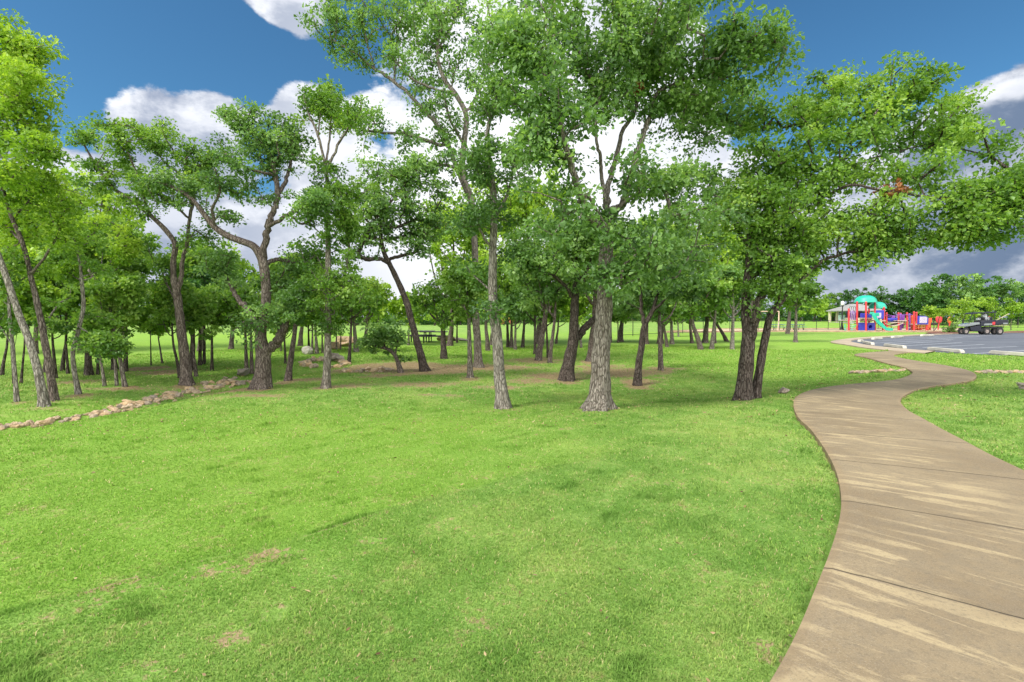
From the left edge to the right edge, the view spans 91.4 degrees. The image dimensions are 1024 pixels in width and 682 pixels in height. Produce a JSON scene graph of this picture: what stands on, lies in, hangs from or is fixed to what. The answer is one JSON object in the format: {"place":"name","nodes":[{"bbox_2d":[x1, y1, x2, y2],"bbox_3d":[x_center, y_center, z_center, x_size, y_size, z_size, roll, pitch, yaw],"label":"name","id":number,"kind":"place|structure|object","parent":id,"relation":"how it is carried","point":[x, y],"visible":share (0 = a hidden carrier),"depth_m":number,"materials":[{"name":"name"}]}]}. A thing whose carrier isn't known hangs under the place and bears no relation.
{"place":"outdoors","nodes":[
{"label":"outdoors","id":0,"kind":"place"},
{"bbox_2d":[0,318,1023,681],"bbox_3d":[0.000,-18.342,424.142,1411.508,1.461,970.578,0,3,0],"label":"ground","id":1,"kind":"structure","parent":0,"point":[778,340],"depth_m":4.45,"materials":[{"name":"green plant"}]},
{"bbox_2d":[0,322,29,374],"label":"oak tree","id":2,"kind":"object","parent":1,"relation":"on","point":[2,370],"visible":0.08,"depth_m":16.54,"materials":[{"name":"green plant"}]},
{"bbox_2d":[0,245,43,401],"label":"oak tree","id":3,"kind":"object","parent":1,"relation":"on","point":[13,274],"visible":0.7,"depth_m":11.14,"materials":[{"name":"green plant"}]},
{"bbox_2d":[0,288,47,383],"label":"oak tree","id":4,"kind":"object","parent":1,"relation":"on","point":[26,304],"visible":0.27,"depth_m":14.01,"materials":[{"name":"green plant"}]},
{"bbox_2d":[0,199,47,272],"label":"oak tree","id":5,"kind":"object","parent":1,"relation":"on","point":[33,240],"visible":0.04,"depth_m":23.17,"materials":[{"name":"green plant"}]},
{"bbox_2d":[0,272,63,382],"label":"oak tree","id":6,"kind":"object","parent":1,"relation":"on","point":[44,288],"visible":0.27,"depth_m":14.22,"materials":[{"name":"green plant"}]},
{"bbox_2d":[0,8,74,406],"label":"oak tree","id":7,"kind":"object","parent":1,"relation":"on","point":[23,61],"visible":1,"depth_m":10.09,"materials":[{"name":"green plant"}]},
{"bbox_2d":[2,182,87,353],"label":"oak tree","id":8,"kind":"object","parent":1,"relation":"on","point":[36,329],"visible":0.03,"depth_m":24.74,"materials":[{"name":"green plant"}]},
{"bbox_2d":[0,162,94,401],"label":"oak tree","id":9,"kind":"object","parent":1,"relation":"on","point":[11,225],"visible":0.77,"depth_m":11.21,"materials":[{"name":"green plant"}]},
{"bbox_2d":[18,252,88,377],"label":"oak tree","id":10,"kind":"object","parent":1,"relation":"on","point":[53,258],"visible":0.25,"depth_m":15.30,"materials":[{"name":"green plant"}]},
{"bbox_2d":[27,243,98,370],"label":"oak tree","id":11,"kind":"object","parent":1,"relation":"on","point":[63,357],"visible":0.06,"depth_m":17.62,"materials":[{"name":"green plant"}]},
{"bbox_2d":[47,280,88,373],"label":"oak tree","id":12,"kind":"object","parent":1,"relation":"on","point":[60,313],"visible":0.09,"depth_m":16.78,"materials":[{"name":"green plant"}]},
{"bbox_2d":[25,233,135,394],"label":"oak tree","id":13,"kind":"object","parent":1,"relation":"on","point":[108,344],"visible":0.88,"depth_m":12.14,"materials":[{"name":"green plant"}]},
{"bbox_2d":[36,218,130,375],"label":"oak tree","id":14,"kind":"object","parent":1,"relation":"on","point":[88,368],"visible":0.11,"depth_m":16.17,"materials":[{"name":"green plant"}]},
{"bbox_2d":[41,161,135,352],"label":"oak tree","id":15,"kind":"object","parent":1,"relation":"on","point":[106,206],"visible":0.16,"depth_m":24.71,"materials":[{"name":"green plant"}]},
{"bbox_2d":[34,184,145,386],"bbox_3d":[-11.516,-1.454,13.573,3.140,5.670,1.447,0,3,0],"label":"oak tree","id":16,"kind":"object","parent":1,"relation":"on","point":[124,251],"visible":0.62,"depth_m":13.57,"materials":[{"name":"green plant"}]},
{"bbox_2d":[66,300,134,385],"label":"oak tree","id":17,"kind":"object","parent":1,"relation":"on","point":[88,325],"visible":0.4,"depth_m":13.33,"materials":[{"name":"green plant"}]},
{"bbox_2d":[78,272,153,385],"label":"oak tree","id":18,"kind":"object","parent":1,"relation":"on","point":[125,299],"visible":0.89,"depth_m":13.46,"materials":[{"name":"green plant"}]},
{"bbox_2d":[76,210,160,369],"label":"oak tree","id":19,"kind":"object","parent":1,"relation":"on","point":[136,234],"visible":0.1,"depth_m":18.00,"materials":[{"name":"green plant"}]},
{"bbox_2d":[109,211,162,337],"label":"oak tree","id":20,"kind":"object","parent":1,"relation":"on","point":[152,235],"visible":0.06,"depth_m":25.49,"materials":[{"name":"green plant"}]},
{"bbox_2d":[119,254,161,371],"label":"oak tree","id":21,"kind":"object","parent":1,"relation":"on","point":[136,265],"visible":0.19,"depth_m":17.17,"materials":[{"name":"green plant"}]},
{"bbox_2d":[57,110,235,385],"bbox_3d":[-10.380,-2.459,14.248,4.663,7.658,2.290,0,3,0],"label":"oak tree","id":22,"kind":"object","parent":1,"relation":"on","point":[119,133],"visible":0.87,"depth_m":14.02,"materials":[{"name":"green plant"}]},
{"bbox_2d":[129,301,168,364],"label":"oak tree","id":23,"kind":"object","parent":1,"relation":"on","point":[148,311],"visible":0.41,"depth_m":19.12,"materials":[{"name":"green plant"}]},
{"bbox_2d":[138,276,204,377],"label":"oak tree","id":24,"kind":"object","parent":1,"relation":"on","point":[162,302],"visible":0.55,"depth_m":15.30,"materials":[{"name":"green plant"}]},
{"bbox_2d":[148,263,233,370],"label":"oak tree","id":25,"kind":"object","parent":1,"relation":"on","point":[203,281],"visible":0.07,"depth_m":18.17,"materials":[{"name":"green plant"}]},
{"bbox_2d":[168,289,222,376],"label":"oak tree","id":26,"kind":"object","parent":1,"relation":"on","point":[200,310],"visible":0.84,"depth_m":15.63,"materials":[{"name":"green plant"}]},
{"bbox_2d":[163,231,251,350],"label":"oak tree","id":27,"kind":"object","parent":1,"relation":"on","point":[222,248],"visible":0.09,"depth_m":24.70,"materials":[{"name":"green plant"}]},
{"bbox_2d":[179,257,239,365],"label":"oak tree","id":28,"kind":"object","parent":1,"relation":"on","point":[199,345],"visible":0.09,"depth_m":19.36,"materials":[{"name":"green plant"}]},
{"bbox_2d":[176,241,246,363],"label":"oak tree","id":29,"kind":"object","parent":1,"relation":"on","point":[188,257],"visible":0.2,"depth_m":19.26,"materials":[{"name":"green plant"}]},
{"bbox_2d":[196,283,237,370],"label":"oak tree","id":30,"kind":"object","parent":1,"relation":"on","point":[221,298],"visible":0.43,"depth_m":17.34,"materials":[{"name":"green plant"}]},
{"bbox_2d":[128,95,343,389],"bbox_3d":[-7.038,-2.487,13.342,5.674,7.786,2.823,0,3,0],"label":"oak tree","id":31,"kind":"object","parent":1,"relation":"on","point":[272,146],"visible":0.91,"depth_m":13.13,"materials":[{"name":"green plant"}]},
{"bbox_2d":[223,242,259,348],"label":"oak tree","id":32,"kind":"object","parent":1,"relation":"on","point":[248,266],"visible":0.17,"depth_m":26.36,"materials":[{"name":"green plant"}]},
{"bbox_2d":[219,275,273,367],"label":"oak tree","id":33,"kind":"object","parent":1,"relation":"on","point":[249,292],"visible":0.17,"depth_m":17.75,"materials":[{"name":"green plant"}]},
{"bbox_2d":[227,283,281,373],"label":"oak tree","id":34,"kind":"object","parent":1,"relation":"on","point":[244,298],"visible":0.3,"depth_m":16.62,"materials":[{"name":"green plant"}]},
{"bbox_2d":[252,252,324,380],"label":"oak tree","id":35,"kind":"object","parent":1,"relation":"on","point":[288,376],"visible":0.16,"depth_m":15.00,"materials":[{"name":"green plant"}]},
{"bbox_2d":[269,296,307,363],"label":"oak tree","id":36,"kind":"object","parent":1,"relation":"on","point":[285,355],"visible":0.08,"depth_m":20.06,"materials":[{"name":"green plant"}]},
{"bbox_2d":[269,242,336,345],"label":"oak tree","id":37,"kind":"object","parent":1,"relation":"on","point":[300,340],"visible":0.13,"depth_m":28.66,"materials":[{"name":"green plant"}]},
{"bbox_2d":[299,302,324,353],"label":"oak tree","id":38,"kind":"object","parent":1,"relation":"on","point":[310,317],"visible":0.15,"depth_m":23.82,"materials":[{"name":"green plant"}]},
{"bbox_2d":[277,77,379,388],"bbox_3d":[-4.810,-2.801,13.256,2.725,8.369,1.901,0,3,0],"label":"oak tree","id":39,"kind":"object","parent":1,"relation":"on","point":[326,286],"visible":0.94,"depth_m":13.15,"materials":[{"name":"green plant"}]},
{"bbox_2d":[332,271,387,361],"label":"oak tree","id":40,"kind":"object","parent":1,"relation":"on","point":[375,284],"visible":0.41,"depth_m":20.58,"materials":[{"name":"green plant"}]},
{"bbox_2d":[338,292,385,351],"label":"oak tree","id":41,"kind":"object","parent":1,"relation":"on","point":[378,301],"visible":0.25,"depth_m":24.94,"materials":[{"name":"green plant"}]},
{"bbox_2d":[361,277,395,340],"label":"oak tree","id":42,"kind":"object","parent":1,"relation":"on","point":[386,295],"visible":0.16,"depth_m":30.83,"materials":[{"name":"green plant"}]},
{"bbox_2d":[354,315,412,372],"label":"oak tree","id":43,"kind":"object","parent":1,"relation":"on","point":[379,336],"visible":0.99,"depth_m":17.09,"materials":[{"name":"green plant"}]},
{"bbox_2d":[330,150,454,371],"bbox_3d":[-4.095,-2.700,17.535,4.743,7.831,2.715,-1,3,-19],"label":"oak tree","id":44,"kind":"object","parent":1,"relation":"on","point":[382,210],"visible":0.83,"depth_m":17.29,"materials":[{"name":"green plant"}]},
{"bbox_2d":[293,0,510,367],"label":"oak tree","id":45,"kind":"object","parent":1,"relation":"on","point":[440,29],"visible":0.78,"depth_m":18.53,"materials":[{"name":"green plant"}]},
{"bbox_2d":[373,291,438,344],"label":"oak tree","id":46,"kind":"object","parent":1,"relation":"on","point":[395,306],"visible":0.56,"depth_m":30.38,"materials":[{"name":"green plant"}]},
{"bbox_2d":[409,275,471,358],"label":"oak tree","id":47,"kind":"object","parent":1,"relation":"on","point":[444,320],"visible":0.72,"depth_m":21.85,"materials":[{"name":"green plant"}]},
{"bbox_2d":[412,186,489,345],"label":"oak tree","id":48,"kind":"object","parent":1,"relation":"on","point":[451,239],"visible":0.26,"depth_m":29.59,"materials":[{"name":"green plant"}]},
{"bbox_2d":[434,257,499,377],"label":"oak tree","id":49,"kind":"object","parent":1,"relation":"on","point":[457,288],"visible":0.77,"depth_m":15.58,"materials":[{"name":"green plant"}]},
{"bbox_2d":[461,249,510,350],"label":"oak tree","id":50,"kind":"object","parent":1,"relation":"on","point":[501,280],"visible":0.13,"depth_m":26.75,"materials":[{"name":"green plant"}]},
{"bbox_2d":[440,63,537,409],"bbox_3d":[-0.397,-2.032,10.271,1.954,7.117,2.285,0,3,0],"label":"oak tree","id":51,"kind":"object","parent":1,"relation":"on","point":[471,217],"visible":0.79,"depth_m":10.11,"materials":[{"name":"green plant"}]},
{"bbox_2d":[456,173,531,344],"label":"oak tree","id":52,"kind":"object","parent":1,"relation":"on","point":[513,209],"visible":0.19,"depth_m":29.92,"materials":[{"name":"green plant"}]},
{"bbox_2d":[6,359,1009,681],"bbox_3d":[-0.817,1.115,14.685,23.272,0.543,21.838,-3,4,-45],"label":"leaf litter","id":53,"kind":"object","parent":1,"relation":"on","point":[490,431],"visible":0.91,"depth_m":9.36,"materials":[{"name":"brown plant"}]},
{"bbox_2d":[499,252,518,346],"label":"oak tree","id":54,"kind":"object","parent":1,"relation":"on","point":[507,337],"visible":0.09,"depth_m":29.11,"materials":[{"name":"green plant"}]},
{"bbox_2d":[498,276,521,347],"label":"oak tree","id":55,"kind":"object","parent":1,"relation":"on","point":[506,287],"visible":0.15,"depth_m":28.60,"materials":[{"name":"green plant"}]},
{"bbox_2d":[502,293,542,349],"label":"oak tree","id":56,"kind":"object","parent":1,"relation":"on","point":[520,316],"visible":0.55,"depth_m":26.89,"materials":[{"name":"green plant"}]},
{"bbox_2d":[510,277,536,353],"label":"oak tree","id":57,"kind":"object","parent":1,"relation":"on","point":[517,289],"visible":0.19,"depth_m":24.00,"materials":[{"name":"green plant"}]},
{"bbox_2d":[30,300,1023,324],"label":"undergrowth","id":58,"kind":"object","parent":1,"relation":"on","point":[430,322],"visible":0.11,"depth_m":108.32,"materials":[{"name":"green plant"}]},
{"bbox_2d":[499,168,582,343],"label":"oak tree","id":59,"kind":"object","parent":1,"relation":"on","point":[531,205],"visible":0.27,"depth_m":30.92,"materials":[{"name":"green plant"}]},
{"bbox_2d":[511,250,570,360],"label":"oak tree","id":60,"kind":"object","parent":1,"relation":"on","point":[540,345],"visible":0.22,"depth_m":21.34,"materials":[{"name":"green plant"}]},
{"bbox_2d":[515,282,570,357],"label":"oak tree","id":61,"kind":"object","parent":1,"relation":"on","point":[561,304],"visible":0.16,"depth_m":22.15,"materials":[{"name":"green plant"}]},
{"bbox_2d":[525,265,587,362],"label":"oak tree","id":62,"kind":"object","parent":1,"relation":"on","point":[553,304],"visible":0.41,"depth_m":20.33,"materials":[{"name":"green plant"}]},
{"bbox_2d":[559,283,592,347],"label":"oak tree","id":63,"kind":"object","parent":1,"relation":"on","point":[584,303],"visible":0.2,"depth_m":27.16,"materials":[{"name":"green plant"}]},
{"bbox_2d":[497,206,664,381],"bbox_3d":[2.405,-1.394,15.285,5.924,5.469,2.352,-1,3,-11],"label":"oak tree","id":64,"kind":"object","parent":1,"relation":"on","point":[578,247],"visible":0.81,"depth_m":14.93,"materials":[{"name":"green plant"}]},
{"bbox_2d":[550,232,639,361],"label":"oak tree","id":65,"kind":"object","parent":1,"relation":"on","point":[590,342],"visible":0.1,"depth_m":20.88,"materials":[{"name":"green plant"}]},
{"bbox_2d":[611,292,633,342],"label":"oak tree","id":66,"kind":"object","parent":1,"relation":"on","point":[621,318],"visible":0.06,"depth_m":31.60,"materials":[{"name":"green plant"}]},
{"bbox_2d":[464,0,810,411],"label":"oak tree","id":67,"kind":"object","parent":1,"relation":"on","point":[652,59],"visible":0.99,"depth_m":8.89,"materials":[{"name":"green plant"}]},
{"bbox_2d":[623,281,690,370],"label":"oak tree","id":68,"kind":"object","parent":1,"relation":"on","point":[660,350],"visible":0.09,"depth_m":17.87,"materials":[{"name":"green plant"}]},
{"bbox_2d":[612,227,710,385],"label":"oak tree","id":69,"kind":"object","parent":1,"relation":"on","point":[677,294],"visible":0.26,"depth_m":14.54,"materials":[{"name":"green plant"}]},
{"bbox_2d":[626,202,700,343],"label":"oak tree","id":70,"kind":"object","parent":1,"relation":"on","point":[673,226],"visible":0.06,"depth_m":29.67,"materials":[{"name":"green plant"}]},
{"bbox_2d":[645,299,688,346],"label":"oak tree","id":71,"kind":"object","parent":1,"relation":"on","point":[668,311],"visible":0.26,"depth_m":27.55,"materials":[{"name":"green plant"}]},
{"bbox_2d":[669,267,725,349],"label":"oak tree","id":72,"kind":"object","parent":1,"relation":"on","point":[690,309],"visible":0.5,"depth_m":25.66,"materials":[{"name":"green plant"}]},
{"bbox_2d":[685,207,745,342],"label":"oak tree","id":73,"kind":"object","parent":1,"relation":"on","point":[725,261],"visible":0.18,"depth_m":31.29,"materials":[{"name":"green plant"}]},
{"bbox_2d":[693,264,743,348],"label":"oak tree","id":74,"kind":"object","parent":1,"relation":"on","point":[730,285],"visible":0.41,"depth_m":25.76,"materials":[{"name":"green plant"}]},
{"bbox_2d":[700,296,737,342],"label":"oak tree","id":75,"kind":"object","parent":1,"relation":"on","point":[719,319],"visible":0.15,"depth_m":30.90,"materials":[{"name":"green plant"}]},
{"bbox_2d":[709,260,759,349],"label":"oak tree","id":76,"kind":"object","parent":1,"relation":"on","point":[734,300],"visible":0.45,"depth_m":26.14,"materials":[{"name":"green plant"}]},
{"bbox_2d":[760,261,822,333],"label":"oak tree","id":77,"kind":"object","parent":1,"relation":"on","point":[816,274],"visible":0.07,"depth_m":48.37,"materials":[{"name":"green plant"}]},
{"bbox_2d":[767,282,828,341],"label":"oak tree","id":78,"kind":"object","parent":1,"relation":"on","point":[808,300],"visible":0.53,"depth_m":32.28,"materials":[{"name":"green plant"}]},
{"bbox_2d":[797,298,833,321],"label":"tree","id":79,"kind":"object","parent":1,"relation":"on","point":[818,311],"visible":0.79,"depth_m":96.84,"materials":[{"name":"green plant"}]},
{"bbox_2d":[666,328,973,332],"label":"play area kerb","id":80,"kind":"structure","parent":1,"relation":"on","point":[686,331],"depth_m":55.98,"materials":[{"name":"beige concrete"}]},
{"bbox_2d":[618,319,1023,335],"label":"metal fence","id":81,"kind":"object","parent":1,"relation":"on","point":[816,325],"visible":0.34,"depth_m":60.41,"materials":[{"name":"metal"}]},
{"bbox_2d":[821,292,846,320],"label":"tree","id":82,"kind":"object","parent":1,"relation":"on","point":[833,296],"visible":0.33,"depth_m":105.42,"materials":[{"name":"green plant"}]},
{"bbox_2d":[729,201,977,398],"bbox_3d":[6.339,-0.796,9.879,4.259,4.152,2.248,0,3,0],"label":"oak tree","id":83,"kind":"object","parent":1,"relation":"on","point":[871,242],"visible":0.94,"depth_m":9.41,"materials":[{"name":"green plant"}]},
{"bbox_2d":[838,288,868,305],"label":"tree","id":84,"kind":"object","parent":1,"relation":"on","point":[849,297],"visible":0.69,"depth_m":103.49,"materials":[{"name":"green plant"}]},
{"bbox_2d":[826,304,885,322],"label":"pavilion","id":85,"kind":"structure","parent":1,"relation":"on","point":[861,307],"depth_m":87.48,"materials":[{"name":"beige paint"}]},
{"bbox_2d":[705,50,1023,400],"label":"oak tree","id":86,"kind":"object","parent":1,"relation":"on","point":[998,198],"visible":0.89,"depth_m":9.61,"materials":[{"name":"green plant"}]},
{"bbox_2d":[881,288,908,313],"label":"tree","id":87,"kind":"object","parent":1,"relation":"on","point":[894,299],"visible":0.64,"depth_m":103.51,"materials":[{"name":"green plant"}]},
{"bbox_2d":[897,287,920,317],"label":"tree","id":88,"kind":"object","parent":1,"relation":"on","point":[910,298],"visible":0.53,"depth_m":101.44,"materials":[{"name":"green plant"}]},
{"bbox_2d":[911,282,950,318],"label":"tree","id":89,"kind":"object","parent":1,"relation":"on","point":[920,302],"visible":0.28,"depth_m":84.08,"materials":[{"name":"green plant"}]},
{"bbox_2d":[851,333,1023,354],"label":"parking lot","id":90,"kind":"structure","parent":1,"relation":"on","point":[1002,342],"depth_m":32.12,"materials":[{"name":"grey asphalt"}]},
{"bbox_2d":[958,312,1008,334],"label":"utility vehicle","id":91,"kind":"object","parent":90,"relation":"on","point":[993,327],"visible":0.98,"depth_m":46.94,"materials":[{"name":"metal"}]},
{"bbox_2d":[921,273,961,324],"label":"tree","id":92,"kind":"object","parent":1,"relation":"on","point":[938,297],"visible":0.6,"depth_m":79.21,"materials":[{"name":"green plant"}]},
{"bbox_2d":[941,273,995,322],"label":"tree","id":93,"kind":"object","parent":1,"relation":"on","point":[970,292],"visible":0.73,"depth_m":77.23,"materials":[{"name":"green plant"}]},
{"bbox_2d":[951,273,1008,315],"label":"tree","id":94,"kind":"object","parent":1,"relation":"on","point":[994,287],"visible":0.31,"depth_m":79.09,"materials":[{"name":"green plant"}]},
{"bbox_2d":[966,296,1006,326],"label":"tree","id":95,"kind":"object","parent":1,"relation":"on","point":[991,306],"visible":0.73,"depth_m":61.24,"materials":[{"name":"green plant"}]},
{"bbox_2d":[981,278,1023,324],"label":"tree","id":96,"kind":"object","parent":1,"relation":"on","point":[1010,287],"visible":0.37,"depth_m":78.88,"materials":[{"name":"green plant"}]},
{"bbox_2d":[997,298,1023,329],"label":"tree","id":97,"kind":"object","parent":1,"relation":"on","point":[1014,306],"visible":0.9,"depth_m":63.78,"materials":[{"name":"green plant"}]},
{"bbox_2d":[0,0,1023,317],"label":"sky","id":98,"kind":"structure","parent":0,"point":[141,60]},
{"bbox_2d":[688,328,957,330],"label":"play sand","id":99,"kind":"structure","parent":0,"point":[904,329],"depth_m":59.97,"materials":[{"name":"beige sand"}]},
{"bbox_2d":[839,295,936,330],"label":"playground structure","id":100,"kind":"object","parent":99,"relation":"on","point":[914,321],"visible":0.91,"depth_m":60.36,"materials":[{"name":"multicoloured plastic"}]},
{"bbox_2d":[770,351,1023,681],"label":"path","id":101,"kind":"structure","parent":0,"point":[921,578],"depth_m":3.32,"materials":[{"name":"concrete"}]},
{"bbox_2d":[830,332,1018,353],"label":"sidewalk","id":102,"kind":"structure","parent":0,"point":[847,342],"depth_m":28.80,"materials":[{"name":"concrete"}]},
{"bbox_2d":[927,332,957,333],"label":"mulch bed","id":103,"kind":"object","parent":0,"point":[942,332],"visible":0.44,"depth_m":52.26,"materials":[{"name":"brown wood"}]},
{"bbox_2d":[918,305,954,330],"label":"tree","id":104,"kind":"object","parent":103,"relation":"on","point":[932,312],"visible":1,"depth_m":54.83,"materials":[{"name":"green plant"}]},
{"bbox_2d":[946,297,982,324],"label":"tree","id":105,"kind":"object","parent":103,"relation":"on","point":[965,306],"visible":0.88,"depth_m":56.98,"materials":[{"name":"green plant"}]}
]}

